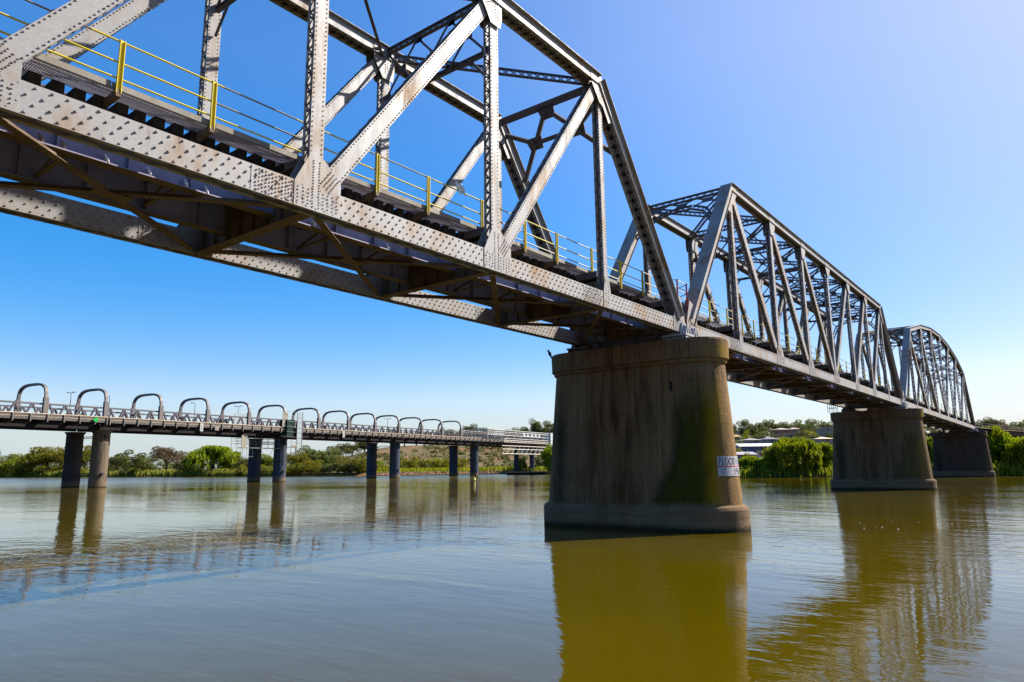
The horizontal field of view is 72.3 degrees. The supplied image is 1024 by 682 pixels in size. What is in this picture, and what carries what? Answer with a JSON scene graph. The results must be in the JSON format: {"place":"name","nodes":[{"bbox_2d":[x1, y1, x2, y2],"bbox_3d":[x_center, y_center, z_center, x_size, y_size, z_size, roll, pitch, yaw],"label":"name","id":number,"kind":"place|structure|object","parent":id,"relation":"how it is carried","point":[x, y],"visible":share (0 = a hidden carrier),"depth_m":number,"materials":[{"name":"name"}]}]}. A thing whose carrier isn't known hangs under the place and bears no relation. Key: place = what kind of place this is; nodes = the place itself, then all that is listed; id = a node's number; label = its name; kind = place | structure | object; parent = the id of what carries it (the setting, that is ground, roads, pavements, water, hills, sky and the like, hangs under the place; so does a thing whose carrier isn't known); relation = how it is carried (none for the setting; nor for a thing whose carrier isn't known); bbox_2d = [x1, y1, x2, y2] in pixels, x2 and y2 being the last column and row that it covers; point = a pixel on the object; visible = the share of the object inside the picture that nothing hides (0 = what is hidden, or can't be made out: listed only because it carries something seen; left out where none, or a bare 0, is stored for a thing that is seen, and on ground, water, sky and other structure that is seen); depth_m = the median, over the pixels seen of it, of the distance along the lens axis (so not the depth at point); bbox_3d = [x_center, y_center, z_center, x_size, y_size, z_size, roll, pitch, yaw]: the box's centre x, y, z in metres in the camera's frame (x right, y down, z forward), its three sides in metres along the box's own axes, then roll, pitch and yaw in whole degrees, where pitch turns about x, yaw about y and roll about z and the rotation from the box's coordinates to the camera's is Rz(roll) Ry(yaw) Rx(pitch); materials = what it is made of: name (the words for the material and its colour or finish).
{"place":"outdoors","nodes":[
{"label":"outdoors","id":0,"kind":"place"},
{"bbox_2d":[0,436,1020,477],"bbox_3d":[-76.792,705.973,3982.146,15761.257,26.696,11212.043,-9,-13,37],"label":"ground","id":1,"kind":"structure","parent":0,"point":[407,449],"depth_m":416.42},
{"bbox_2d":[0,457,16,476],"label":"shore bush","id":2,"kind":"object","parent":1,"relation":"on","point":[7,462],"visible":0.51,"depth_m":436.68,"materials":[{"name":"green plant"}]},
{"bbox_2d":[6,453,27,460],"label":"gum tree","id":3,"kind":"object","parent":1,"relation":"on","point":[11,456],"visible":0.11,"depth_m":461.71,"materials":[{"name":"green plant"}]},
{"bbox_2d":[7,464,38,475],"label":"shore bush","id":4,"kind":"object","parent":1,"relation":"on","point":[18,471],"visible":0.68,"depth_m":427.64,"materials":[{"name":"green plant"}]},
{"bbox_2d":[14,446,64,470],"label":"gum tree","id":5,"kind":"object","parent":1,"relation":"on","point":[36,458],"visible":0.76,"depth_m":425.68,"materials":[{"name":"green plant"}]},
{"bbox_2d":[35,465,62,474],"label":"shore bush","id":6,"kind":"object","parent":1,"relation":"on","point":[43,468],"visible":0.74,"depth_m":417.83,"materials":[{"name":"green plant"}]},
{"bbox_2d":[45,451,63,468],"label":"gum tree","id":7,"kind":"object","parent":1,"relation":"on","point":[59,459],"visible":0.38,"depth_m":421.77,"materials":[{"name":"green plant"}]},
{"bbox_2d":[81,445,90,467],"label":"gum tree","id":8,"kind":"object","parent":1,"relation":"on","point":[86,455],"visible":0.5,"depth_m":410.32,"materials":[{"name":"green plant"}]},
{"bbox_2d":[108,454,120,469],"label":"gum tree","id":9,"kind":"object","parent":1,"relation":"on","point":[111,465],"visible":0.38,"depth_m":399.19,"materials":[{"name":"green plant"}]},
{"bbox_2d":[112,449,150,468],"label":"gum tree","id":10,"kind":"object","parent":1,"relation":"on","point":[124,458],"visible":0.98,"depth_m":389.37,"materials":[{"name":"green plant"}]},
{"bbox_2d":[126,467,146,472],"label":"shore bush","id":11,"kind":"object","parent":1,"relation":"on","point":[135,469],"visible":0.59,"depth_m":365.86,"materials":[{"name":"green plant"}]},
{"bbox_2d":[0,468,290,476],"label":"reed bed","id":12,"kind":"object","parent":1,"relation":"on","point":[202,472],"visible":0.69,"depth_m":350.54,"materials":[{"name":"green plant"}]},
{"bbox_2d":[138,456,169,470],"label":"gum tree","id":13,"kind":"object","parent":1,"relation":"on","point":[151,466],"visible":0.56,"depth_m":400.41,"materials":[{"name":"green plant"}]},
{"bbox_2d":[148,446,188,470],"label":"gum tree","id":14,"kind":"object","parent":1,"relation":"on","point":[167,455],"visible":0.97,"depth_m":377.28,"materials":[{"name":"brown plant"}]},
{"bbox_2d":[170,457,192,468],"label":"gum tree","id":15,"kind":"object","parent":1,"relation":"on","point":[174,465],"visible":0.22,"depth_m":388.12,"materials":[{"name":"green plant"}]},
{"bbox_2d":[21,450,343,469],"bbox_3d":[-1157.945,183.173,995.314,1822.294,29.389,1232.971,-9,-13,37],"label":"woodland","id":16,"kind":"object","parent":1,"relation":"on","point":[139,466],"visible":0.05,"depth_m":813.67,"materials":[{"name":"green plant"}]},
{"bbox_2d":[174,466,199,473],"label":"shore bush","id":17,"kind":"object","parent":1,"relation":"on","point":[179,468],"visible":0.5,"depth_m":340.23,"materials":[{"name":"green plant"}]},
{"bbox_2d":[180,445,241,470],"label":"willow tree","id":18,"kind":"object","parent":1,"relation":"on","point":[212,453],"visible":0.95,"depth_m":334.00,"materials":[{"name":"green plant"}]},
{"bbox_2d":[218,458,246,468],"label":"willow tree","id":19,"kind":"object","parent":1,"relation":"on","point":[228,465],"visible":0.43,"depth_m":336.75,"materials":[{"name":"green plant"}]},
{"bbox_2d":[231,457,247,468],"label":"gum tree","id":20,"kind":"object","parent":1,"relation":"on","point":[242,461],"visible":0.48,"depth_m":329.15,"materials":[{"name":"green plant"}]},
{"bbox_2d":[235,464,247,473],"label":"shore bush","id":21,"kind":"object","parent":1,"relation":"on","point":[243,466],"visible":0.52,"depth_m":316.30,"materials":[{"name":"green plant"}]},
{"bbox_2d":[261,454,272,467],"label":"gum tree","id":22,"kind":"object","parent":1,"relation":"on","point":[267,462],"visible":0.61,"depth_m":328.45,"materials":[{"name":"green plant"}]},
{"bbox_2d":[286,462,308,474],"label":"shore bush","id":23,"kind":"object","parent":1,"relation":"on","point":[293,470],"visible":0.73,"depth_m":299.17,"materials":[{"name":"green plant"}]},
{"bbox_2d":[286,452,313,466],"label":"gum tree","id":24,"kind":"object","parent":1,"relation":"on","point":[296,458],"visible":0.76,"depth_m":327.87,"materials":[{"name":"green plant"}]},
{"bbox_2d":[297,460,314,473],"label":"shore bush","id":25,"kind":"object","parent":1,"relation":"on","point":[306,470],"visible":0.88,"depth_m":296.41,"materials":[{"name":"green plant"}]},
{"bbox_2d":[294,445,330,465],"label":"gum tree","id":26,"kind":"object","parent":1,"relation":"on","point":[312,455],"visible":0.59,"depth_m":342.09,"materials":[{"name":"green plant"}]},
{"bbox_2d":[311,459,329,473],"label":"shore bush","id":27,"kind":"object","parent":1,"relation":"on","point":[317,469],"visible":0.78,"depth_m":293.99,"materials":[{"name":"green plant"}]},
{"bbox_2d":[312,448,343,464],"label":"gum tree","id":28,"kind":"object","parent":1,"relation":"on","point":[331,456],"visible":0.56,"depth_m":349.74,"materials":[{"name":"green plant"}]},
{"bbox_2d":[321,463,344,472],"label":"shore bush","id":29,"kind":"object","parent":1,"relation":"on","point":[330,468],"visible":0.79,"depth_m":291.32,"materials":[{"name":"green plant"}]},
{"bbox_2d":[327,443,353,455],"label":"gum tree","id":30,"kind":"object","parent":1,"relation":"on","point":[346,450],"visible":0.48,"depth_m":562.61,"materials":[{"name":"green plant"}]},
{"bbox_2d":[333,456,359,472],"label":"shore bush","id":31,"kind":"object","parent":1,"relation":"on","point":[340,460],"visible":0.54,"depth_m":290.82,"materials":[{"name":"green plant"}]},
{"bbox_2d":[342,442,361,455],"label":"gum tree","id":32,"kind":"object","parent":1,"relation":"on","point":[353,447],"visible":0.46,"depth_m":600.26,"materials":[{"name":"green plant"}]},
{"bbox_2d":[345,462,365,472],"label":"shore bush","id":33,"kind":"object","parent":1,"relation":"on","point":[351,466],"visible":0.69,"depth_m":286.52,"materials":[{"name":"green plant"}]},
{"bbox_2d":[350,457,366,472],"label":"shore bush","id":34,"kind":"object","parent":1,"relation":"on","point":[360,463],"visible":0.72,"depth_m":285.93,"materials":[{"name":"green plant"}]},
{"bbox_2d":[357,442,371,451],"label":"gum tree","id":35,"kind":"object","parent":1,"relation":"on","point":[363,446],"visible":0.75,"depth_m":590.41,"materials":[{"name":"green plant"}]},
{"bbox_2d":[377,459,389,468],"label":"shore bush","id":36,"kind":"object","parent":1,"relation":"on","point":[380,465],"visible":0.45,"depth_m":305.17,"materials":[{"name":"green plant"}]},
{"bbox_2d":[400,459,414,467],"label":"shore bush","id":37,"kind":"object","parent":1,"relation":"on","point":[404,461],"visible":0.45,"depth_m":309.90,"materials":[{"name":"green plant"}]},
{"bbox_2d":[403,455,419,468],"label":"shore bush","id":38,"kind":"object","parent":1,"relation":"on","point":[413,464],"visible":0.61,"depth_m":310.84,"materials":[{"name":"green plant"}]},
{"bbox_2d":[418,459,431,467],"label":"shore bush","id":39,"kind":"object","parent":1,"relation":"on","point":[422,463],"visible":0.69,"depth_m":314.78,"materials":[{"name":"green plant"}]},
{"bbox_2d":[426,457,447,467],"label":"shore bush","id":40,"kind":"object","parent":1,"relation":"on","point":[437,462],"visible":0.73,"depth_m":315.71,"materials":[{"name":"green plant"}]},
{"bbox_2d":[351,466,550,472],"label":"shore grass","id":41,"kind":"structure","parent":1,"relation":"on","point":[482,468],"depth_m":298.33,"materials":[{"name":"green plant"}]},
{"bbox_2d":[377,470,537,475],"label":"bank rocks","id":42,"kind":"object","parent":1,"relation":"on","point":[440,473],"visible":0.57,"depth_m":294.49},
{"bbox_2d":[458,458,467,467],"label":"shore bush","id":43,"kind":"object","parent":1,"relation":"on","point":[462,462],"visible":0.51,"depth_m":320.58,"materials":[{"name":"green plant"}]},
{"bbox_2d":[462,423,477,435],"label":"gum tree","id":44,"kind":"object","parent":1,"relation":"on","point":[471,427],"visible":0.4,"depth_m":588.96,"materials":[{"name":"green plant"}]},
{"bbox_2d":[456,429,549,454],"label":"end scaffold","id":45,"kind":"object","parent":1,"relation":"on","point":[523,433],"visible":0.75,"depth_m":269.48,"materials":[{"name":"silver"}]},
{"bbox_2d":[458,433,539,447],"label":"road bridge span","id":46,"kind":"object","parent":45,"relation":"on","point":[491,442],"visible":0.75,"depth_m":262.90,"materials":[{"name":"beige"}]},
{"bbox_2d":[512,457,526,468],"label":"shore bush","id":47,"kind":"object","parent":1,"relation":"on","point":[522,463],"visible":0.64,"depth_m":298.78,"materials":[{"name":"green plant"}]},
{"bbox_2d":[29,430,1015,470],"bbox_3d":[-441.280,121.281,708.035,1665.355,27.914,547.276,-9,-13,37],"label":"scrub","id":48,"kind":"object","parent":1,"relation":"on","point":[481,459],"visible":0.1,"depth_m":422.74,"materials":[{"name":"green plant"}]},
{"bbox_2d":[528,418,541,432],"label":"gum tree","id":49,"kind":"object","parent":1,"relation":"on","point":[535,425],"visible":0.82,"depth_m":588.98,"materials":[{"name":"green plant"}]},
{"bbox_2d":[520,433,552,452],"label":"sheeted enclosure","id":50,"kind":"object","parent":1,"relation":"on","point":[549,439],"visible":0.12,"depth_m":292.05,"materials":[{"name":"grey"}]},
{"bbox_2d":[538,444,551,469],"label":"willow tree","id":51,"kind":"object","parent":1,"relation":"on","point":[546,454],"visible":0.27,"depth_m":247.04,"materials":[{"name":"green plant"}]},
{"bbox_2d":[540,420,553,432],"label":"gum tree","id":52,"kind":"object","parent":1,"relation":"on","point":[548,426],"visible":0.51,"depth_m":588.31,"materials":[{"name":"green plant"}]},
{"bbox_2d":[736,419,751,434],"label":"gum tree","id":53,"kind":"object","parent":1,"relation":"on","point":[743,422],"visible":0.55,"depth_m":382.95,"materials":[{"name":"green plant"}]},
{"bbox_2d":[736,452,755,458],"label":"shed","id":54,"kind":"structure","parent":1,"relation":"on","point":[739,455],"depth_m":191.18,"materials":[{"name":"grey"}]},
{"bbox_2d":[737,438,760,443],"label":"house","id":55,"kind":"structure","parent":1,"relation":"on","point":[749,440],"depth_m":274.33,"materials":[{"name":"grey"}]},
{"bbox_2d":[738,456,762,466],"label":"willow tree","id":56,"kind":"object","parent":1,"relation":"on","point":[746,460],"visible":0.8,"depth_m":160.51,"materials":[{"name":"green plant"}]},
{"bbox_2d":[742,424,758,436],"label":"gum tree","id":57,"kind":"object","parent":1,"relation":"on","point":[754,429],"visible":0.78,"depth_m":352.19,"materials":[{"name":"green plant"}]},
{"bbox_2d":[735,443,776,452],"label":"shed","id":58,"kind":"structure","parent":1,"relation":"on","point":[754,447],"depth_m":236.68,"materials":[{"name":"grey"}]},
{"bbox_2d":[751,423,769,433],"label":"gum tree","id":59,"kind":"object","parent":1,"relation":"on","point":[760,425],"visible":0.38,"depth_m":371.21,"materials":[{"name":"green plant"}]},
{"bbox_2d":[756,420,770,431],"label":"gum tree","id":60,"kind":"object","parent":1,"relation":"on","point":[766,424],"visible":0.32,"depth_m":391.68,"materials":[{"name":"green plant"}]},
{"bbox_2d":[759,436,776,442],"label":"house","id":61,"kind":"structure","parent":1,"relation":"on","point":[766,439],"depth_m":277.35,"materials":[{"name":"grey"}]},
{"bbox_2d":[751,457,785,468],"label":"willow tree","id":62,"kind":"object","parent":1,"relation":"on","point":[761,463],"visible":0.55,"depth_m":157.65,"materials":[{"name":"green plant"}]},
{"bbox_2d":[768,420,787,429],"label":"gum tree","id":63,"kind":"object","parent":1,"relation":"on","point":[774,426],"visible":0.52,"depth_m":392.36,"materials":[{"name":"green plant"}]},
{"bbox_2d":[770,428,790,437],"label":"house","id":64,"kind":"structure","parent":1,"relation":"on","point":[777,431],"depth_m":343.50,"materials":[{"name":"grey"}]},
{"bbox_2d":[781,422,797,428],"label":"gum tree","id":65,"kind":"object","parent":1,"relation":"on","point":[789,426],"visible":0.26,"depth_m":381.75,"materials":[{"name":"green plant"}]},
{"bbox_2d":[762,436,822,472],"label":"willow tree","id":66,"kind":"object","parent":1,"relation":"on","point":[809,452],"visible":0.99,"depth_m":153.07,"materials":[{"name":"green plant"}]},
{"bbox_2d":[793,430,810,438],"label":"gum tree","id":67,"kind":"object","parent":1,"relation":"on","point":[801,434],"visible":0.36,"depth_m":291.73,"materials":[{"name":"green plant"}]},
{"bbox_2d":[791,419,817,433],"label":"gum tree","id":68,"kind":"object","parent":1,"relation":"on","point":[811,427],"visible":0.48,"depth_m":402.91,"materials":[{"name":"green plant"}]},
{"bbox_2d":[804,419,827,433],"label":"gum tree","id":69,"kind":"object","parent":1,"relation":"on","point":[812,420],"visible":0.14,"depth_m":414.25,"materials":[{"name":"green plant"}]},
{"bbox_2d":[811,437,832,444],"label":"house","id":70,"kind":"structure","parent":1,"relation":"on","point":[823,439],"depth_m":267.02,"materials":[{"name":"grey"}]},
{"bbox_2d":[814,442,832,468],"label":"willow tree","id":71,"kind":"object","parent":1,"relation":"on","point":[827,450],"visible":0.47,"depth_m":155.19,"materials":[{"name":"green plant"}]},
{"bbox_2d":[816,427,832,432],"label":"house","id":72,"kind":"structure","parent":1,"relation":"on","point":[820,430],"depth_m":333.36,"materials":[{"name":"grey"}]},
{"bbox_2d":[817,421,832,427],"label":"gum tree","id":73,"kind":"object","parent":1,"relation":"on","point":[825,425],"visible":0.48,"depth_m":392.59,"materials":[{"name":"green plant"}]},
{"bbox_2d":[739,460,1023,476],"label":"bank sedge","id":74,"kind":"object","parent":1,"relation":"on","point":[1010,467],"visible":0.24,"depth_m":152.39,"materials":[{"name":"green plant"}]},
{"bbox_2d":[926,436,932,462],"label":"willow tree","id":75,"kind":"object","parent":1,"relation":"on","point":[929,440],"visible":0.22,"depth_m":154.53,"materials":[{"name":"green plant"}]},
{"bbox_2d":[924,427,938,437],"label":"gum tree","id":76,"kind":"object","parent":1,"relation":"on","point":[932,431],"visible":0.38,"depth_m":330.97,"materials":[{"name":"green plant"}]},
{"bbox_2d":[949,421,1023,436],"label":"approach viaduct","id":77,"kind":"object","parent":1,"relation":"on","point":[1014,433],"visible":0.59,"depth_m":153.42,"materials":[{"name":"concrete"}]},
{"bbox_2d":[982,424,1013,460],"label":"willow tree","id":78,"kind":"object","parent":1,"relation":"on","point":[997,434],"visible":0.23,"depth_m":152.30,"materials":[{"name":"green plant"}]},
{"bbox_2d":[988,419,1007,426],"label":"gum tree","id":79,"kind":"object","parent":1,"relation":"on","point":[995,422],"visible":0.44,"depth_m":332.35,"materials":[{"name":"green plant"}]},
{"bbox_2d":[989,436,1022,461],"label":"willow tree","id":80,"kind":"object","parent":1,"relation":"on","point":[998,451],"visible":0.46,"depth_m":150.79,"materials":[{"name":"green plant"}]},
{"bbox_2d":[1002,436,1023,463],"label":"willow tree","id":81,"kind":"object","parent":1,"relation":"on","point":[1011,451],"visible":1,"depth_m":145.58,"materials":[{"name":"green plant"}]},
{"bbox_2d":[0,474,1023,681],"bbox_3d":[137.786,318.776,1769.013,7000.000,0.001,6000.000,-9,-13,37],"label":"river water","id":82,"kind":"structure","parent":0,"point":[448,578],"depth_m":17.70,"materials":[{"name":"liquid"}]},
{"bbox_2d":[61,430,112,487],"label":"road bridge pier","id":83,"kind":"structure","parent":82,"relation":"in","point":[98,467],"depth_m":134.60,"materials":[{"name":"concrete"}]},
{"bbox_2d":[0,383,107,431],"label":"road bridge span","id":84,"kind":"object","parent":83,"relation":"on","point":[18,419],"visible":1,"depth_m":125.70,"materials":[{"name":"beige"}]},
{"bbox_2d":[74,388,284,437],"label":"road bridge span","id":85,"kind":"object","parent":83,"relation":"on","point":[180,426],"visible":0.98,"depth_m":148.31,"materials":[{"name":"beige"}]},
{"bbox_2d":[247,437,287,481],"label":"road bridge pier","id":86,"kind":"structure","parent":82,"relation":"in","point":[279,466],"depth_m":172.38,"materials":[{"name":"grey"}]},
{"bbox_2d":[218,411,302,458],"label":"pier scaffold","id":87,"kind":"object","parent":86,"relation":"on","point":[286,423],"visible":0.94,"depth_m":169.58,"materials":[{"name":"grey"}]},
{"bbox_2d":[256,405,402,442],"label":"road bridge span","id":88,"kind":"object","parent":86,"relation":"on","point":[324,433],"visible":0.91,"depth_m":190.74,"materials":[{"name":"beige"}]},
{"bbox_2d":[366,442,400,477],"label":"road bridge pier","id":89,"kind":"structure","parent":82,"relation":"in","point":[393,470],"depth_m":211.25,"materials":[{"name":"grey"}]},
{"bbox_2d":[449,445,478,475],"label":"road bridge pier","id":90,"kind":"structure","parent":82,"relation":"in","point":[474,460],"depth_m":248.74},
{"bbox_2d":[376,415,481,445],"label":"road bridge span","id":91,"kind":"object","parent":90,"relation":"on","point":[420,437],"visible":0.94,"depth_m":226.93,"materials":[{"name":"beige"}]},
{"bbox_2d":[514,447,534,471],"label":"road bridge pier","id":92,"kind":"structure","parent":82,"relation":"in","point":[516,461],"depth_m":288.00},
{"bbox_2d":[518,437,546,447],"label":"road bridge span","id":93,"kind":"object","parent":92,"relation":"on","point":[538,445],"visible":0.2,"depth_m":289.55,"materials":[{"name":"beige"}]},
{"bbox_2d":[506,469,544,474],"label":"moored pontoon","id":94,"kind":"object","parent":82,"relation":"on","point":[525,473],"visible":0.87,"depth_m":253.61,"materials":[{"name":"metal"}]},
{"bbox_2d":[544,336,750,532],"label":"bridge pier","id":95,"kind":"structure","parent":82,"relation":"in","point":[643,436],"depth_m":33.22,"materials":[{"name":"concrete"}]},
{"bbox_2d":[0,0,695,351],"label":"rail bridge span","id":96,"kind":"object","parent":95,"relation":"on","point":[282,198],"visible":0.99,"depth_m":20.96,"materials":[{"name":"silver metal"}]},
{"bbox_2d":[717,456,739,475],"bbox_3d":[10.004,5.706,31.971,0.510,0.879,2.131,-9,-13,37],"label":"flood level sign","id":97,"kind":"object","parent":95,"relation":"attached to","point":[728,465],"visible":1,"depth_m":31.45,"materials":[{"name":"grey"}]},
{"bbox_2d":[593,182,906,411],"bbox_3d":[23.781,-1.026,58.955,6.740,10.588,57.520,-9,-13,37],"label":"rail bridge span","id":98,"kind":"object","parent":95,"relation":"on","point":[771,363],"visible":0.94,"depth_m":50.99,"materials":[{"name":"silver metal"}]},
{"bbox_2d":[673,279,687,310],"bbox_3d":[8.213,-2.236,34.959,0.672,1.450,2.036,-9,-13,37],"label":"joint guard rail","id":99,"kind":"object","parent":98,"relation":"attached to","point":[686,294],"visible":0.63,"depth_m":35.13,"materials":[{"name":"paint"}]},
{"bbox_2d":[830,408,937,489],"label":"bridge pier","id":100,"kind":"structure","parent":82,"relation":"in","point":[886,449],"depth_m":78.15,"materials":[{"name":"concrete"}]},
{"bbox_2d":[848,325,977,432],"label":"rail bridge span","id":101,"kind":"object","parent":100,"relation":"on","point":[936,417],"visible":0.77,"depth_m":105.63,"materials":[{"name":"silver metal"}]},
{"bbox_2d":[931,431,995,476],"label":"bridge pier","id":102,"kind":"structure","parent":82,"relation":"in","point":[961,454],"depth_m":138.69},
{"bbox_2d":[0,0,1023,468],"label":"sky","id":103,"kind":"structure","parent":0,"point":[887,136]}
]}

